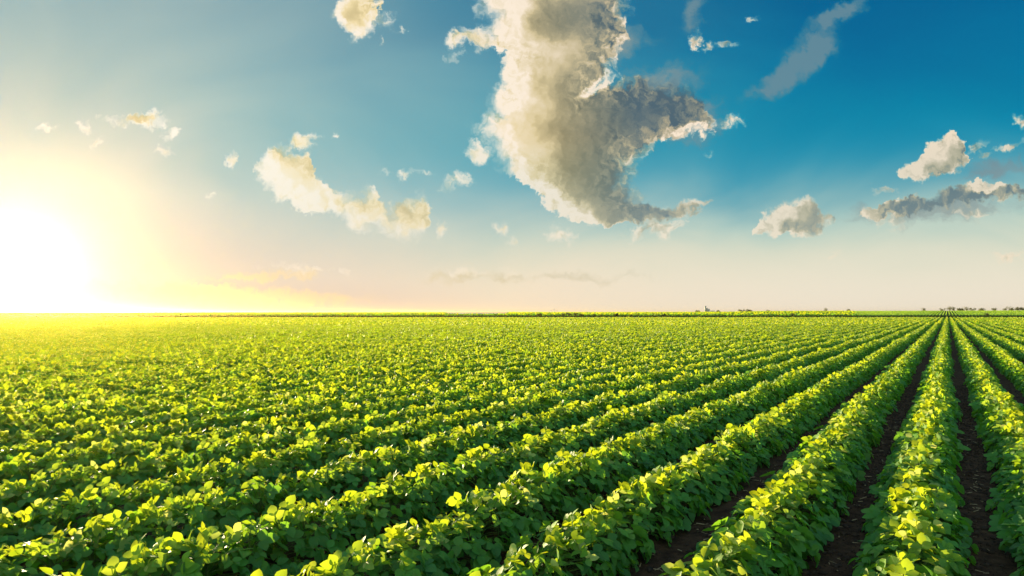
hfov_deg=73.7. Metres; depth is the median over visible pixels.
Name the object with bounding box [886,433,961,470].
soybean plant
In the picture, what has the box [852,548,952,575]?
soybean plant
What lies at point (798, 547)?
soybean plant
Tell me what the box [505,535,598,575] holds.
soybean plant
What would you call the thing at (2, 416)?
soybean plant
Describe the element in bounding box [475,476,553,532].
soybean plant
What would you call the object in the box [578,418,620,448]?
soybean plant
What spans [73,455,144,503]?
soybean plant
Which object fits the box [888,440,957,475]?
soybean plant
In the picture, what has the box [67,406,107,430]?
soybean plant
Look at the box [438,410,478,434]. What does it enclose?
soybean plant
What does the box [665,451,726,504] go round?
soybean plant
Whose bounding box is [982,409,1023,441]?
soybean plant
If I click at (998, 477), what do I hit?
soybean plant
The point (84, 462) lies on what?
soybean plant
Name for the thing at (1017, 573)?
soybean plant
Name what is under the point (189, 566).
soybean plant
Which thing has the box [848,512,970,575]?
soybean plant
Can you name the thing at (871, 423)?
soybean plant
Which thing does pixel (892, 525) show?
soybean plant
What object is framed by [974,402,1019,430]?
soybean plant
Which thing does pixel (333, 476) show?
soybean plant
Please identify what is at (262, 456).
soybean plant
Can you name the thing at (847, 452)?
soybean plant
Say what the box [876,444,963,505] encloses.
soybean plant
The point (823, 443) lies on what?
soybean plant
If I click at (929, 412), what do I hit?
soybean plant
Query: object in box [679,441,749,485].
soybean plant
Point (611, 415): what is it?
soybean plant
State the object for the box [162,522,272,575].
soybean plant
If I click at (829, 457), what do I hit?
soybean plant
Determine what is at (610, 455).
soybean plant
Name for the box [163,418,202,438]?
soybean plant
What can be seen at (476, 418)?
soybean plant
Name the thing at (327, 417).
soybean plant
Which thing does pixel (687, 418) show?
soybean plant
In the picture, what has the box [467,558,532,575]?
soybean plant
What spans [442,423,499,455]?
soybean plant
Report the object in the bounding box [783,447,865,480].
soybean plant
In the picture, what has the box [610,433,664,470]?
soybean plant
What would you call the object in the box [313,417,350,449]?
soybean plant
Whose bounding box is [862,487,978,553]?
soybean plant
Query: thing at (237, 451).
soybean plant
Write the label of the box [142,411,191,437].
soybean plant
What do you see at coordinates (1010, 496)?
soybean plant
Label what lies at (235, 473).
soybean plant
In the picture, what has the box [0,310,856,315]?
distant crop
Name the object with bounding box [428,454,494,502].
soybean plant
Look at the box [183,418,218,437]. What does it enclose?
soybean plant
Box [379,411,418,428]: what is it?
soybean plant
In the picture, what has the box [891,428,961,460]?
soybean plant
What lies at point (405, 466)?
soybean plant
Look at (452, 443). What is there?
soybean plant
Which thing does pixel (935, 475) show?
soybean plant
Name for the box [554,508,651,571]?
soybean plant
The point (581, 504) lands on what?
soybean plant
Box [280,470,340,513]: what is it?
soybean plant
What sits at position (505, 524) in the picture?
soybean plant
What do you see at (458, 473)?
soybean plant
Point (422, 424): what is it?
soybean plant
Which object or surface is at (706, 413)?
soybean plant
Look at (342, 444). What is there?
soybean plant
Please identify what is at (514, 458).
soybean plant
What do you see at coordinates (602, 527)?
soybean plant
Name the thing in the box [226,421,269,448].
soybean plant
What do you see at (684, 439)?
soybean plant
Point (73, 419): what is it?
soybean plant
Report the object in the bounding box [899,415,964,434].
soybean plant
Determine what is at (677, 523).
soybean plant
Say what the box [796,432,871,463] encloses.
soybean plant
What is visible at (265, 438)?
soybean plant
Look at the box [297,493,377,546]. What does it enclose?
soybean plant
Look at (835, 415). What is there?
soybean plant
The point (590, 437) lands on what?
soybean plant
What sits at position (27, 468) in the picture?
soybean plant
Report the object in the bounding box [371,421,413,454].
soybean plant
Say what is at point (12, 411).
soybean plant
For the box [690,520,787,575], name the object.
soybean plant
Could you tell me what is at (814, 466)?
soybean plant
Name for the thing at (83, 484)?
soybean plant
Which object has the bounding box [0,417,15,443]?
soybean plant
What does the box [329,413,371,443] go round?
soybean plant
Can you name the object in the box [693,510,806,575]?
soybean plant
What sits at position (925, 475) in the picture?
soybean plant
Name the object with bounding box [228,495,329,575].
soybean plant
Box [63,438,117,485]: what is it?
soybean plant
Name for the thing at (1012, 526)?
soybean plant
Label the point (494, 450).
soybean plant
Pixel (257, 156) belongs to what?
sky
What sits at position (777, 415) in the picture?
soybean plant
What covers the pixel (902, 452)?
soybean plant
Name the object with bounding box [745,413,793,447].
soybean plant
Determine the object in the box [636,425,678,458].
soybean plant
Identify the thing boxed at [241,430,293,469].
soybean plant
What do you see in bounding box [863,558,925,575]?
soybean plant
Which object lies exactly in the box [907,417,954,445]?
soybean plant
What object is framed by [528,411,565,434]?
soybean plant
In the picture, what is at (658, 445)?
soybean plant
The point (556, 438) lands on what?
soybean plant
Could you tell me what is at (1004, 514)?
soybean plant
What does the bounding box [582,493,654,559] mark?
soybean plant
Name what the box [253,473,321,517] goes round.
soybean plant
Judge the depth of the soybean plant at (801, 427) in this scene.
7.32 m
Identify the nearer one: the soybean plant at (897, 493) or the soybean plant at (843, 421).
the soybean plant at (897, 493)
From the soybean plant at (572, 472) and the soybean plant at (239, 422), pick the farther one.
the soybean plant at (239, 422)
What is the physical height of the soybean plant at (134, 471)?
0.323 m
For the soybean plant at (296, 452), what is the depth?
5.34 m
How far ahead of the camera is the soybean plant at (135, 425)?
7.16 m
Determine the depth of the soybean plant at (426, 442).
5.62 m
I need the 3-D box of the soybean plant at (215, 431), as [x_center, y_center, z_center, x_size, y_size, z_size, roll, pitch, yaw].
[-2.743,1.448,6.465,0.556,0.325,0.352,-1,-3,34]
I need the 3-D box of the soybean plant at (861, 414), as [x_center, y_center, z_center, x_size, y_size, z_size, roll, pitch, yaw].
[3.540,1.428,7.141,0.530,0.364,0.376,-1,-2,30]
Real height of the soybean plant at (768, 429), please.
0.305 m
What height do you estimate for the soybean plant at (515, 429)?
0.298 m
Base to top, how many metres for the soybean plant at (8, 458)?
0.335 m
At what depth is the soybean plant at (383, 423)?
7.21 m
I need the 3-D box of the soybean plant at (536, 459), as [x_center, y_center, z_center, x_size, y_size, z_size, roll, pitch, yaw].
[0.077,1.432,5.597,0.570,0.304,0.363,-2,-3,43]
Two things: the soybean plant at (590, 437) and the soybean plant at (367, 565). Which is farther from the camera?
the soybean plant at (590, 437)
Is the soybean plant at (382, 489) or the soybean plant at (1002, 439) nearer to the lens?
the soybean plant at (382, 489)
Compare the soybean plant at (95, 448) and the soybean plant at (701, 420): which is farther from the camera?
the soybean plant at (701, 420)
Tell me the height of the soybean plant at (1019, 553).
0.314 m
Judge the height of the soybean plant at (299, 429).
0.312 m
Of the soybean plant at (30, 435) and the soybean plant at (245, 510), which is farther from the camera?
the soybean plant at (30, 435)
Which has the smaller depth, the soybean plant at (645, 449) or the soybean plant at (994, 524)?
the soybean plant at (994, 524)
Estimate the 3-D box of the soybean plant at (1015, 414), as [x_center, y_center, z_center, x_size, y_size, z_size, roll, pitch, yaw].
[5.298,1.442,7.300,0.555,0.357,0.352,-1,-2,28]
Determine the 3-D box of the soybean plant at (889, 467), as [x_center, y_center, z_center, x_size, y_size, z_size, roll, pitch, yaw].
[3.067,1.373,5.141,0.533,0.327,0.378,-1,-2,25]
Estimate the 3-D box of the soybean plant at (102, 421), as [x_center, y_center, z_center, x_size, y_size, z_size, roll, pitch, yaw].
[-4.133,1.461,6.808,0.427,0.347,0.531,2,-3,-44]
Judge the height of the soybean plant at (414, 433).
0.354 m
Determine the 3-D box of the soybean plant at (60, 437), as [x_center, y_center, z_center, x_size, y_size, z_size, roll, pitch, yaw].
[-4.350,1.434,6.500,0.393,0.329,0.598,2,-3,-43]
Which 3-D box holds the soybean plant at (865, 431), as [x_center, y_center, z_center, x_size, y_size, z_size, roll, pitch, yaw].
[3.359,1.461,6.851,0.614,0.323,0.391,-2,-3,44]
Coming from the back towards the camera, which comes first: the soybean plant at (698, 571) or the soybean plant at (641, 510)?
the soybean plant at (641, 510)
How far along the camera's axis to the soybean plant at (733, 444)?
5.64 m
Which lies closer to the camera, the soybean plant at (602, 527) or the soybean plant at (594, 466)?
the soybean plant at (602, 527)
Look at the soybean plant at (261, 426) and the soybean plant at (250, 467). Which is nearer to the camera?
the soybean plant at (250, 467)
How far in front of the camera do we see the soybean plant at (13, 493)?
4.37 m
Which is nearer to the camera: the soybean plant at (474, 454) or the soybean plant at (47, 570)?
the soybean plant at (47, 570)
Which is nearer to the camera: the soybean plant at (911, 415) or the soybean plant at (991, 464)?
the soybean plant at (991, 464)
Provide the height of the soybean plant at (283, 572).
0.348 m
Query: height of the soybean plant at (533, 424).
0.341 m
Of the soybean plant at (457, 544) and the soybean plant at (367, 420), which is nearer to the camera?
the soybean plant at (457, 544)
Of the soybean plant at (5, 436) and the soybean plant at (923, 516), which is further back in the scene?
the soybean plant at (5, 436)
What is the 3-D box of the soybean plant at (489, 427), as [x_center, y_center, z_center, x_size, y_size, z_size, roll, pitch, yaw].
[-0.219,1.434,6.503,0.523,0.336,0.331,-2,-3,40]
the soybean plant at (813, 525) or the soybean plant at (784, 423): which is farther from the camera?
the soybean plant at (784, 423)
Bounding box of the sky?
[0,0,1023,312]
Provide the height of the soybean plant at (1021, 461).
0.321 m
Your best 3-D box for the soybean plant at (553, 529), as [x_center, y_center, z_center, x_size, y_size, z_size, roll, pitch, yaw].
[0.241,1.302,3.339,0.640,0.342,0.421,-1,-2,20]
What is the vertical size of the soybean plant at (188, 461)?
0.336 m
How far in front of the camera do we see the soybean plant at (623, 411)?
7.43 m
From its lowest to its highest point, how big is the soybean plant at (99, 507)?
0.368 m
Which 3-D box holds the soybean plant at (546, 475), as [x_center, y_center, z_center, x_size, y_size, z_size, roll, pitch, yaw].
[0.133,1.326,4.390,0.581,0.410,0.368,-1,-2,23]
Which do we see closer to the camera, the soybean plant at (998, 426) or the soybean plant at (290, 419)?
the soybean plant at (998, 426)
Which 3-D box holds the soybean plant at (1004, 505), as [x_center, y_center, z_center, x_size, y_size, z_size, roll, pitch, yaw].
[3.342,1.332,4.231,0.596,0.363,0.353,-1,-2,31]
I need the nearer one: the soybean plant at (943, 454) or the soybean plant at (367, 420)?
the soybean plant at (943, 454)
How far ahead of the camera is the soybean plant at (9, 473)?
4.94 m
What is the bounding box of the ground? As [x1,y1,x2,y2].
[0,311,1023,575]
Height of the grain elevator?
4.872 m
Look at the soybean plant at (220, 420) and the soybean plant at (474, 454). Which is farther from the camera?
the soybean plant at (220, 420)
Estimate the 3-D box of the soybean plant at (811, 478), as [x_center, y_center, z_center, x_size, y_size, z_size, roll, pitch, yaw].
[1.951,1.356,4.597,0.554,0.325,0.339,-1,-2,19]
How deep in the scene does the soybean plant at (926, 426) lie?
6.28 m
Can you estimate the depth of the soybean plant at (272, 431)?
6.95 m
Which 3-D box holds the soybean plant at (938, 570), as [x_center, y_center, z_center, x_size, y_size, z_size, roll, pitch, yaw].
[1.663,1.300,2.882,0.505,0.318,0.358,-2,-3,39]
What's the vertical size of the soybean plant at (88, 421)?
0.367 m
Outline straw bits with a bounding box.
[639,420,998,575]
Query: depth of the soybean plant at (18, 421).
6.85 m
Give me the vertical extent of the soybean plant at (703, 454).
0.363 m
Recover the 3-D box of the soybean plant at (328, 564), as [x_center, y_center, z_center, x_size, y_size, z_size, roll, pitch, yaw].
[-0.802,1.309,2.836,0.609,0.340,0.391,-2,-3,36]
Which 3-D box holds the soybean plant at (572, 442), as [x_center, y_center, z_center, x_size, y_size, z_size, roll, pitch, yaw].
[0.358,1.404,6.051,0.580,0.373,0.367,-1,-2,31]
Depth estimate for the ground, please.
4.74 m
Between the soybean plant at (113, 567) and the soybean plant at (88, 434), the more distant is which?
the soybean plant at (88, 434)
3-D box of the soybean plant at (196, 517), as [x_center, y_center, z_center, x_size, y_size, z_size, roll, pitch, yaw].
[-1.920,1.320,3.792,0.613,0.351,0.404,-1,-2,30]
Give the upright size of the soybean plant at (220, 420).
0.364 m
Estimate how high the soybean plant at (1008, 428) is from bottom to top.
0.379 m
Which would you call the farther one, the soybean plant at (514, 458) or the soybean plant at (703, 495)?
the soybean plant at (514, 458)
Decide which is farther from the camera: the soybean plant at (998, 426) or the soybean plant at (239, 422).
the soybean plant at (239, 422)
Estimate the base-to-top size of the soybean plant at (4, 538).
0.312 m
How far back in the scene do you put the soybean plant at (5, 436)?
6.13 m
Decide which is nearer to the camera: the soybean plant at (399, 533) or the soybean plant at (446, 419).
the soybean plant at (399, 533)
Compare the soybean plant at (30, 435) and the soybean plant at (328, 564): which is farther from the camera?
the soybean plant at (30, 435)
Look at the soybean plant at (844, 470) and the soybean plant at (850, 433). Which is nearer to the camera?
the soybean plant at (844, 470)
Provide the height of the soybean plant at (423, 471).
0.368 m
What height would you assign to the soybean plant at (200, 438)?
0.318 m
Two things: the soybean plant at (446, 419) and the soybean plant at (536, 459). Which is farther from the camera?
the soybean plant at (446, 419)
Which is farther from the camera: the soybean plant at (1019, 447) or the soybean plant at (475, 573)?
the soybean plant at (1019, 447)
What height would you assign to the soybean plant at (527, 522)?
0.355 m
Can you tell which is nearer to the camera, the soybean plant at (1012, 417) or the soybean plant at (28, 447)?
the soybean plant at (28, 447)
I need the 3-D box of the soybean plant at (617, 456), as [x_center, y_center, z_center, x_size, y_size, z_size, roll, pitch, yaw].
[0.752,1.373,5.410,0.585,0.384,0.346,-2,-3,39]
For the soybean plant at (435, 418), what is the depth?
6.80 m
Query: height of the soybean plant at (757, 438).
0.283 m
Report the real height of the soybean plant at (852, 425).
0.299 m
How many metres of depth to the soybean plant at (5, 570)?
3.11 m
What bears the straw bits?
on the ground
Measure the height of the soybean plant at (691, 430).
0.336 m
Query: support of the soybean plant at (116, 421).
on the ground
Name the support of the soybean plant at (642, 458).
on the ground
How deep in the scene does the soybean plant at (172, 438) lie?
6.07 m
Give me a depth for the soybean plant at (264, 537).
3.40 m
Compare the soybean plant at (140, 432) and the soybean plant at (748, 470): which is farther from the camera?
the soybean plant at (140, 432)
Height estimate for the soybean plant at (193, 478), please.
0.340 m
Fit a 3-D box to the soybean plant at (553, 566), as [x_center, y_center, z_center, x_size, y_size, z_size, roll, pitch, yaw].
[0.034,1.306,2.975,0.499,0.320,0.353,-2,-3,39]
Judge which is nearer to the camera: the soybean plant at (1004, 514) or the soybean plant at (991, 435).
the soybean plant at (1004, 514)
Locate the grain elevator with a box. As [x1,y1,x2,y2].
[704,306,714,311]
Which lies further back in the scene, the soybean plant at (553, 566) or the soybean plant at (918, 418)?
the soybean plant at (918, 418)
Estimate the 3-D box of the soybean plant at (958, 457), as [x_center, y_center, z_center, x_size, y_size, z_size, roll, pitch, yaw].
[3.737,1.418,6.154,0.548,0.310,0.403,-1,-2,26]
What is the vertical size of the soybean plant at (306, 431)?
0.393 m
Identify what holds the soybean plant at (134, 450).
on the ground
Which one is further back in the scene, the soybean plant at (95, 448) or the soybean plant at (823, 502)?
the soybean plant at (95, 448)
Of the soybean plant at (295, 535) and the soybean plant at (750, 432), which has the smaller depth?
the soybean plant at (295, 535)
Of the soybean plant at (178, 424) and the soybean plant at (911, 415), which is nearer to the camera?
the soybean plant at (178, 424)
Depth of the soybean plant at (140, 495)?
4.34 m
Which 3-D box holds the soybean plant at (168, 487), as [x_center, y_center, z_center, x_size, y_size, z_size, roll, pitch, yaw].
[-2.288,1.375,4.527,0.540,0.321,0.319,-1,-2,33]
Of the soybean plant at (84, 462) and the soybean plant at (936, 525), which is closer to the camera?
the soybean plant at (936, 525)
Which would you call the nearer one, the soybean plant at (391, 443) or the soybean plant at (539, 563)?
the soybean plant at (539, 563)
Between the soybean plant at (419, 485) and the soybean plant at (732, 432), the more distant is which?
the soybean plant at (732, 432)
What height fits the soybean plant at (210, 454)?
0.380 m
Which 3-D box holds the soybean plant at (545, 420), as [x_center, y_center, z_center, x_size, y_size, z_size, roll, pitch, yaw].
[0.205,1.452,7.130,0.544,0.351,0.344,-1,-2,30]
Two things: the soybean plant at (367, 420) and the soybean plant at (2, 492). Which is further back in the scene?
the soybean plant at (367, 420)
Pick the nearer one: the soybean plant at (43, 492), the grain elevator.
the soybean plant at (43, 492)
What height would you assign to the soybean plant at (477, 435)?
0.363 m
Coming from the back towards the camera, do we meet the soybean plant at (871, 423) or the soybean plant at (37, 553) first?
the soybean plant at (871, 423)
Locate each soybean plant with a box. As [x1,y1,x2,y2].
[0,408,19,428]
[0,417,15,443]
[0,429,37,455]
[0,439,39,476]
[0,450,15,478]
[0,462,28,501]
[0,479,59,527]
[0,486,16,520]
[0,499,68,565]
[0,513,16,567]
[0,543,37,575]
[1,406,39,428]
[2,450,68,491]
[7,413,47,441]
[8,521,97,575]
[14,424,54,451]
[16,489,97,536]
[18,441,72,466]
[19,463,78,516]
[30,447,93,481]
[33,413,64,436]
[35,421,76,451]
[39,562,84,575]
[41,461,110,514]
[45,431,105,465]
[46,413,88,440]
[50,509,135,575]
[51,416,105,446]
[53,476,136,536]
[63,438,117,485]
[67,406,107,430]
[73,429,123,454]
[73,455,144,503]
[83,416,117,445]
[86,441,144,474]
[88,507,178,560]
[97,415,145,440]
[97,543,177,575]
[100,424,145,456]
[101,439,165,474]
[106,454,165,500]
[107,478,178,520]
[116,534,219,575]
[121,492,208,564]
[122,415,158,431]
[125,424,165,451]
[132,445,195,483]
[134,469,192,517]
[139,437,182,465]
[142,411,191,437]
[146,422,179,448]
[150,481,239,548]
[155,450,205,485]
[159,427,205,462]
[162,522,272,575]
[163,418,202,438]
[168,466,232,510]
[177,426,226,456]
[177,434,237,478]
[180,455,253,503]
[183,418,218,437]
[185,486,262,541]
[194,424,245,456]
[196,411,232,437]
[200,519,291,575]
[206,431,269,469]
[217,456,288,497]
[217,475,288,531]
[219,416,245,436]
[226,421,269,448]
[228,434,280,468]
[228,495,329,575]
[238,449,297,485]
[241,417,279,442]
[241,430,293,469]
[250,569,262,575]
[253,414,297,444]
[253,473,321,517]
[257,498,350,561]
[268,421,320,455]
[270,444,319,480]
[273,432,336,474]
[274,414,316,440]
[275,569,291,575]
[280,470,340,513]
[287,409,324,435]
[287,427,326,454]
[288,554,353,575]
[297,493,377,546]
[302,406,339,432]
[302,435,361,469]
[307,457,360,506]
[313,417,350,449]
[314,540,390,575]
[315,440,369,466]
[319,417,360,451]
[325,450,378,495]
[325,489,406,546]
[326,536,423,575]
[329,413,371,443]
[330,448,410,490]
[340,429,385,462]
[348,410,391,440]
[353,426,407,459]
[358,446,421,486]
[360,469,430,529]
[366,518,459,575]
[369,469,446,522]
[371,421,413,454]
[373,412,405,430]
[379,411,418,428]
[381,439,432,482]
[381,519,500,575]
[389,418,426,449]
[396,437,447,468]
[404,412,452,445]
[404,419,438,441]
[404,461,464,518]
[405,462,474,510]
[412,508,494,570]
[413,431,457,474]
[420,414,464,438]
[428,426,481,468]
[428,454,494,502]
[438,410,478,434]
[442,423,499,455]
[442,486,532,563]
[445,421,503,458]
[448,446,509,489]
[449,408,486,435]
[458,482,540,546]
[462,444,521,487]
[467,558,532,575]
[469,571,480,575]
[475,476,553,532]
[480,421,512,456]
[480,548,562,575]
[481,421,525,447]
[487,442,536,476]
[495,462,575,520]
[496,419,540,445]
[497,444,549,471]
[504,515,623,575]
[505,414,540,441]
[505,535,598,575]
[506,434,567,470]
[513,411,553,433]
[517,468,589,519]
[522,457,594,508]
[523,433,570,461]
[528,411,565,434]
[531,504,638,575]
[535,426,579,456]
[538,405,572,432]
[538,447,608,500]
[542,424,610,450]
[553,448,620,494]
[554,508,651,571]
[557,428,593,457]
[565,449,641,487]
[577,416,611,449]
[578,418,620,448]
[582,436,641,481]
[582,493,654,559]
[584,417,626,440]
[590,405,637,437]
[599,436,654,476]
[599,481,674,546]
[604,411,642,436]
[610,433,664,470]
[612,431,666,465]
[617,473,683,535]
[618,407,648,431]
[623,467,696,530]
[625,426,676,464]
[632,462,711,519]
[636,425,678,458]
[640,422,688,458]
[644,417,695,449]
[655,462,712,512]
[659,415,699,450]
[659,553,746,575]
[660,414,705,449]
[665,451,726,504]
[671,415,713,442]
[672,444,736,501]
[676,563,726,575]
[677,450,746,490]
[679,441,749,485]
[681,533,767,575]
[683,412,715,438]
[684,406,724,436]
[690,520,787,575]
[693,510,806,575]
[696,441,753,483]
[702,507,820,575]
[708,423,767,471]
[709,437,756,475]
[713,424,771,467]
[725,491,823,568]
[730,486,833,546]
[732,432,768,458]
[740,420,786,455]
[740,425,785,457]
[745,411,796,445]
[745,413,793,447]
[745,421,788,449]
[760,407,807,437]
[760,453,855,503]
[761,407,802,441]
[761,467,840,520]
[763,479,829,532]
[764,460,848,515]
[765,478,839,530]
[775,456,847,506]
[782,443,855,482]
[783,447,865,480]
[783,448,855,493]
[793,438,861,471]
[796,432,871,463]
[798,428,868,473]
[811,418,881,446]
[812,426,864,459]
[813,411,879,443]
[817,415,871,455]
[822,407,877,441]
[825,406,882,436]
[825,424,873,457]
[831,422,870,444]
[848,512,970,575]
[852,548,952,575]
[855,516,970,575]
[857,555,946,575]
[861,487,973,539]
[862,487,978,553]
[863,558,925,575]
[865,501,975,565]
[868,455,964,504]
[872,471,963,506]
[873,468,960,518]
[873,513,968,567]
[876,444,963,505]
[879,479,963,530]
[880,449,959,485]
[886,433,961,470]
[887,439,953,467]
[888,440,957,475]
[890,420,970,453]
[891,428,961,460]
[893,446,958,482]
[894,421,959,451]
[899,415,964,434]
[899,427,962,464]
[900,410,956,442]
[901,406,956,437]
[902,413,963,452]
[907,409,952,432]
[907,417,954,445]
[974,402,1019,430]
[977,406,1023,436]
[977,409,1023,437]
[977,412,1023,441]
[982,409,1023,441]
[982,420,1023,452]
[983,420,1022,448]
[983,427,1023,462]
[985,439,1023,468]
[985,480,1023,510]
[987,441,1023,470]
[988,420,1022,445]
[988,506,1023,542]
[989,469,1023,502]
[990,452,1023,483]
[990,499,1023,519]
[991,444,1023,476]
[992,475,1023,502]
[993,456,1023,477]
[993,481,1023,514]
[994,427,1023,453]
[996,514,1023,562]
[996,515,1023,553]
[997,462,1023,486]
[1009,536,1023,567]
[1009,568,1023,575]
[1017,549,1023,574]
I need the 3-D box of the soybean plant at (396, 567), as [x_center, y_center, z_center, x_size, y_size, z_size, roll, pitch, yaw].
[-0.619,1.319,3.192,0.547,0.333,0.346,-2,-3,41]
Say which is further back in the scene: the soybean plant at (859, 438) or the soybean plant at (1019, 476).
the soybean plant at (859, 438)
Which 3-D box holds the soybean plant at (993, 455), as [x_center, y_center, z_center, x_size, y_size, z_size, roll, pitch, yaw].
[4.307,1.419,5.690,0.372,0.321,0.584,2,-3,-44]
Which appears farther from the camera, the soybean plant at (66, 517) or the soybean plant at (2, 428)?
the soybean plant at (2, 428)
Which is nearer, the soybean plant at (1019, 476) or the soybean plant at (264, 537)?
the soybean plant at (264, 537)
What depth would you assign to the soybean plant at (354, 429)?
6.64 m
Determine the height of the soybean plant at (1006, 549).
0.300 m
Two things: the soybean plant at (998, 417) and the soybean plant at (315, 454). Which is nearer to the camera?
the soybean plant at (315, 454)
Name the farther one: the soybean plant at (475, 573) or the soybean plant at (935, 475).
the soybean plant at (935, 475)
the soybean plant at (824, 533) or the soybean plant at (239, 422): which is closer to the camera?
the soybean plant at (824, 533)
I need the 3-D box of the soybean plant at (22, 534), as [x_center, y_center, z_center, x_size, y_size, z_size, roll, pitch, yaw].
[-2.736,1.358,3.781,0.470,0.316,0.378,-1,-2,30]
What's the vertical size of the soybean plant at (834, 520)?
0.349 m
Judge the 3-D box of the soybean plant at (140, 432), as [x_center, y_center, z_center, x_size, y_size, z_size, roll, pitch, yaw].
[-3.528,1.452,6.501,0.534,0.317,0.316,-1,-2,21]
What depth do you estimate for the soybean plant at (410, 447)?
5.48 m
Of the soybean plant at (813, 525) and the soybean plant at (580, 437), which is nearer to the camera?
the soybean plant at (813, 525)
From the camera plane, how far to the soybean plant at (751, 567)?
3.14 m
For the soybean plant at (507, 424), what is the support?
on the ground
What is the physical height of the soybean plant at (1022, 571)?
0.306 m
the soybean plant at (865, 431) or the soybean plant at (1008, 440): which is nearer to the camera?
the soybean plant at (1008, 440)
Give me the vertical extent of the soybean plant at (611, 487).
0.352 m
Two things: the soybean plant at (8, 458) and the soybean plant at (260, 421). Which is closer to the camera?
the soybean plant at (8, 458)
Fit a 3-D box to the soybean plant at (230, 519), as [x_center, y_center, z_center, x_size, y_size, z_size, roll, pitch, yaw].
[-1.813,1.326,3.965,0.537,0.384,0.367,-2,-3,37]
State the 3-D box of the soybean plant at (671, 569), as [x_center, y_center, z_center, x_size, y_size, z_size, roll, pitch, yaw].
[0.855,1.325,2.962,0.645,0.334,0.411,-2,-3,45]
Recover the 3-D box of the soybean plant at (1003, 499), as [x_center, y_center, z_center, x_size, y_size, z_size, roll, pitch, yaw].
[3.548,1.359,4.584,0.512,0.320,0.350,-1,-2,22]
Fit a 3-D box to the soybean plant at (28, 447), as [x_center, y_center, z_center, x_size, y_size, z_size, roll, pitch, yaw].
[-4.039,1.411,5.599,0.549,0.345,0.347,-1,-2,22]
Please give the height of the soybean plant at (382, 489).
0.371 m
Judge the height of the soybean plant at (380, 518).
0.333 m
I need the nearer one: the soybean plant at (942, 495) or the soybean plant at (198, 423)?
the soybean plant at (942, 495)
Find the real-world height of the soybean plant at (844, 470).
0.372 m
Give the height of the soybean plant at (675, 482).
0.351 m
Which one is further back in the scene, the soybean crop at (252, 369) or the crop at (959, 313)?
the crop at (959, 313)
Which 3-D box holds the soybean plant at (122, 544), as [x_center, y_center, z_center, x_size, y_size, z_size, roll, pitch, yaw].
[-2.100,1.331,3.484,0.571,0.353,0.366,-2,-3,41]
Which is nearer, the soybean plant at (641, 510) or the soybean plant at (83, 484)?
the soybean plant at (641, 510)
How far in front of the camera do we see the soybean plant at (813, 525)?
4.07 m
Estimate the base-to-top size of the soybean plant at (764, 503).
0.358 m
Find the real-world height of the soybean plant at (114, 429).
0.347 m
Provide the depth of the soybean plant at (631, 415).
7.27 m
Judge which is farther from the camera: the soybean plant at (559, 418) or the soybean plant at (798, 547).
the soybean plant at (559, 418)
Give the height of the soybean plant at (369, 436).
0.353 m
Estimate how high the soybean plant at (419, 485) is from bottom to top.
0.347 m
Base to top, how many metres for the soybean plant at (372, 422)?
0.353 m
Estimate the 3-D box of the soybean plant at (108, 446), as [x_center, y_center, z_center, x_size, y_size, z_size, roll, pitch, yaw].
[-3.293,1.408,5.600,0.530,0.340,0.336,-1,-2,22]
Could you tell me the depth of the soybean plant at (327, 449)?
5.69 m
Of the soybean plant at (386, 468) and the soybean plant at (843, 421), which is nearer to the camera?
the soybean plant at (386, 468)
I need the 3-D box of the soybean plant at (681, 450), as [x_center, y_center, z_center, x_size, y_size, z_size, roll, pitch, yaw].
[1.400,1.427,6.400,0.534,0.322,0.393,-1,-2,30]
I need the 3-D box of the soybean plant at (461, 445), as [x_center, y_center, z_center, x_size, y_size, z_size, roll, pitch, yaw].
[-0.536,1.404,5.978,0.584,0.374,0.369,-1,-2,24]
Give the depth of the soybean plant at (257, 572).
2.69 m
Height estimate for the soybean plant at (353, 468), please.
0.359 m
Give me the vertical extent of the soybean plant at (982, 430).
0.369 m
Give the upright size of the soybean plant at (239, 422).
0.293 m
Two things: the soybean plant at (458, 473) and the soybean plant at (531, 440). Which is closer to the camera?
the soybean plant at (458, 473)
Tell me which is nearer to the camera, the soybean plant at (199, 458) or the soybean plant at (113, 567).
the soybean plant at (113, 567)
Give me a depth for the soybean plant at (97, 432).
6.17 m
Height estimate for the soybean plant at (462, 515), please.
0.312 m
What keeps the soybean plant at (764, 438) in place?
on the ground
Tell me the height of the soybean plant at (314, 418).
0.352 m
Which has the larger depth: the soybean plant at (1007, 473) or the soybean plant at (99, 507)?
the soybean plant at (1007, 473)
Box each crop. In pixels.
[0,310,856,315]
[0,316,1023,437]
[855,310,1023,315]
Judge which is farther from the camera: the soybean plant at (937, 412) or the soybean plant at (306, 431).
the soybean plant at (937, 412)
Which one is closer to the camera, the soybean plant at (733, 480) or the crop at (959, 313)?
the soybean plant at (733, 480)
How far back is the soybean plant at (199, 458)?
5.37 m
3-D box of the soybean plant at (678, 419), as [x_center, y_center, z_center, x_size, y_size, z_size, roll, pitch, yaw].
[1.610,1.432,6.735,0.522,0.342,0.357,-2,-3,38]
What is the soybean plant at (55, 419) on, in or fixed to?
on the ground
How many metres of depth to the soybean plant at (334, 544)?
3.69 m
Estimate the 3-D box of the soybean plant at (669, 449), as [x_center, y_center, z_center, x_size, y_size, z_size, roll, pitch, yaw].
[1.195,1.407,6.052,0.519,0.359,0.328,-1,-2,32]
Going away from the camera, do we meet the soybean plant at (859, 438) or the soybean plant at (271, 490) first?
the soybean plant at (271, 490)
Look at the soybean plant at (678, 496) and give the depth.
4.29 m
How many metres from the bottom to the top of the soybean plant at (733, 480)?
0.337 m
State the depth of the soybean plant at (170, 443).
5.94 m
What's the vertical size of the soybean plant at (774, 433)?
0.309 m
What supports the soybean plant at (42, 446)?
on the ground
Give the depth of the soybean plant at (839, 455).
5.27 m

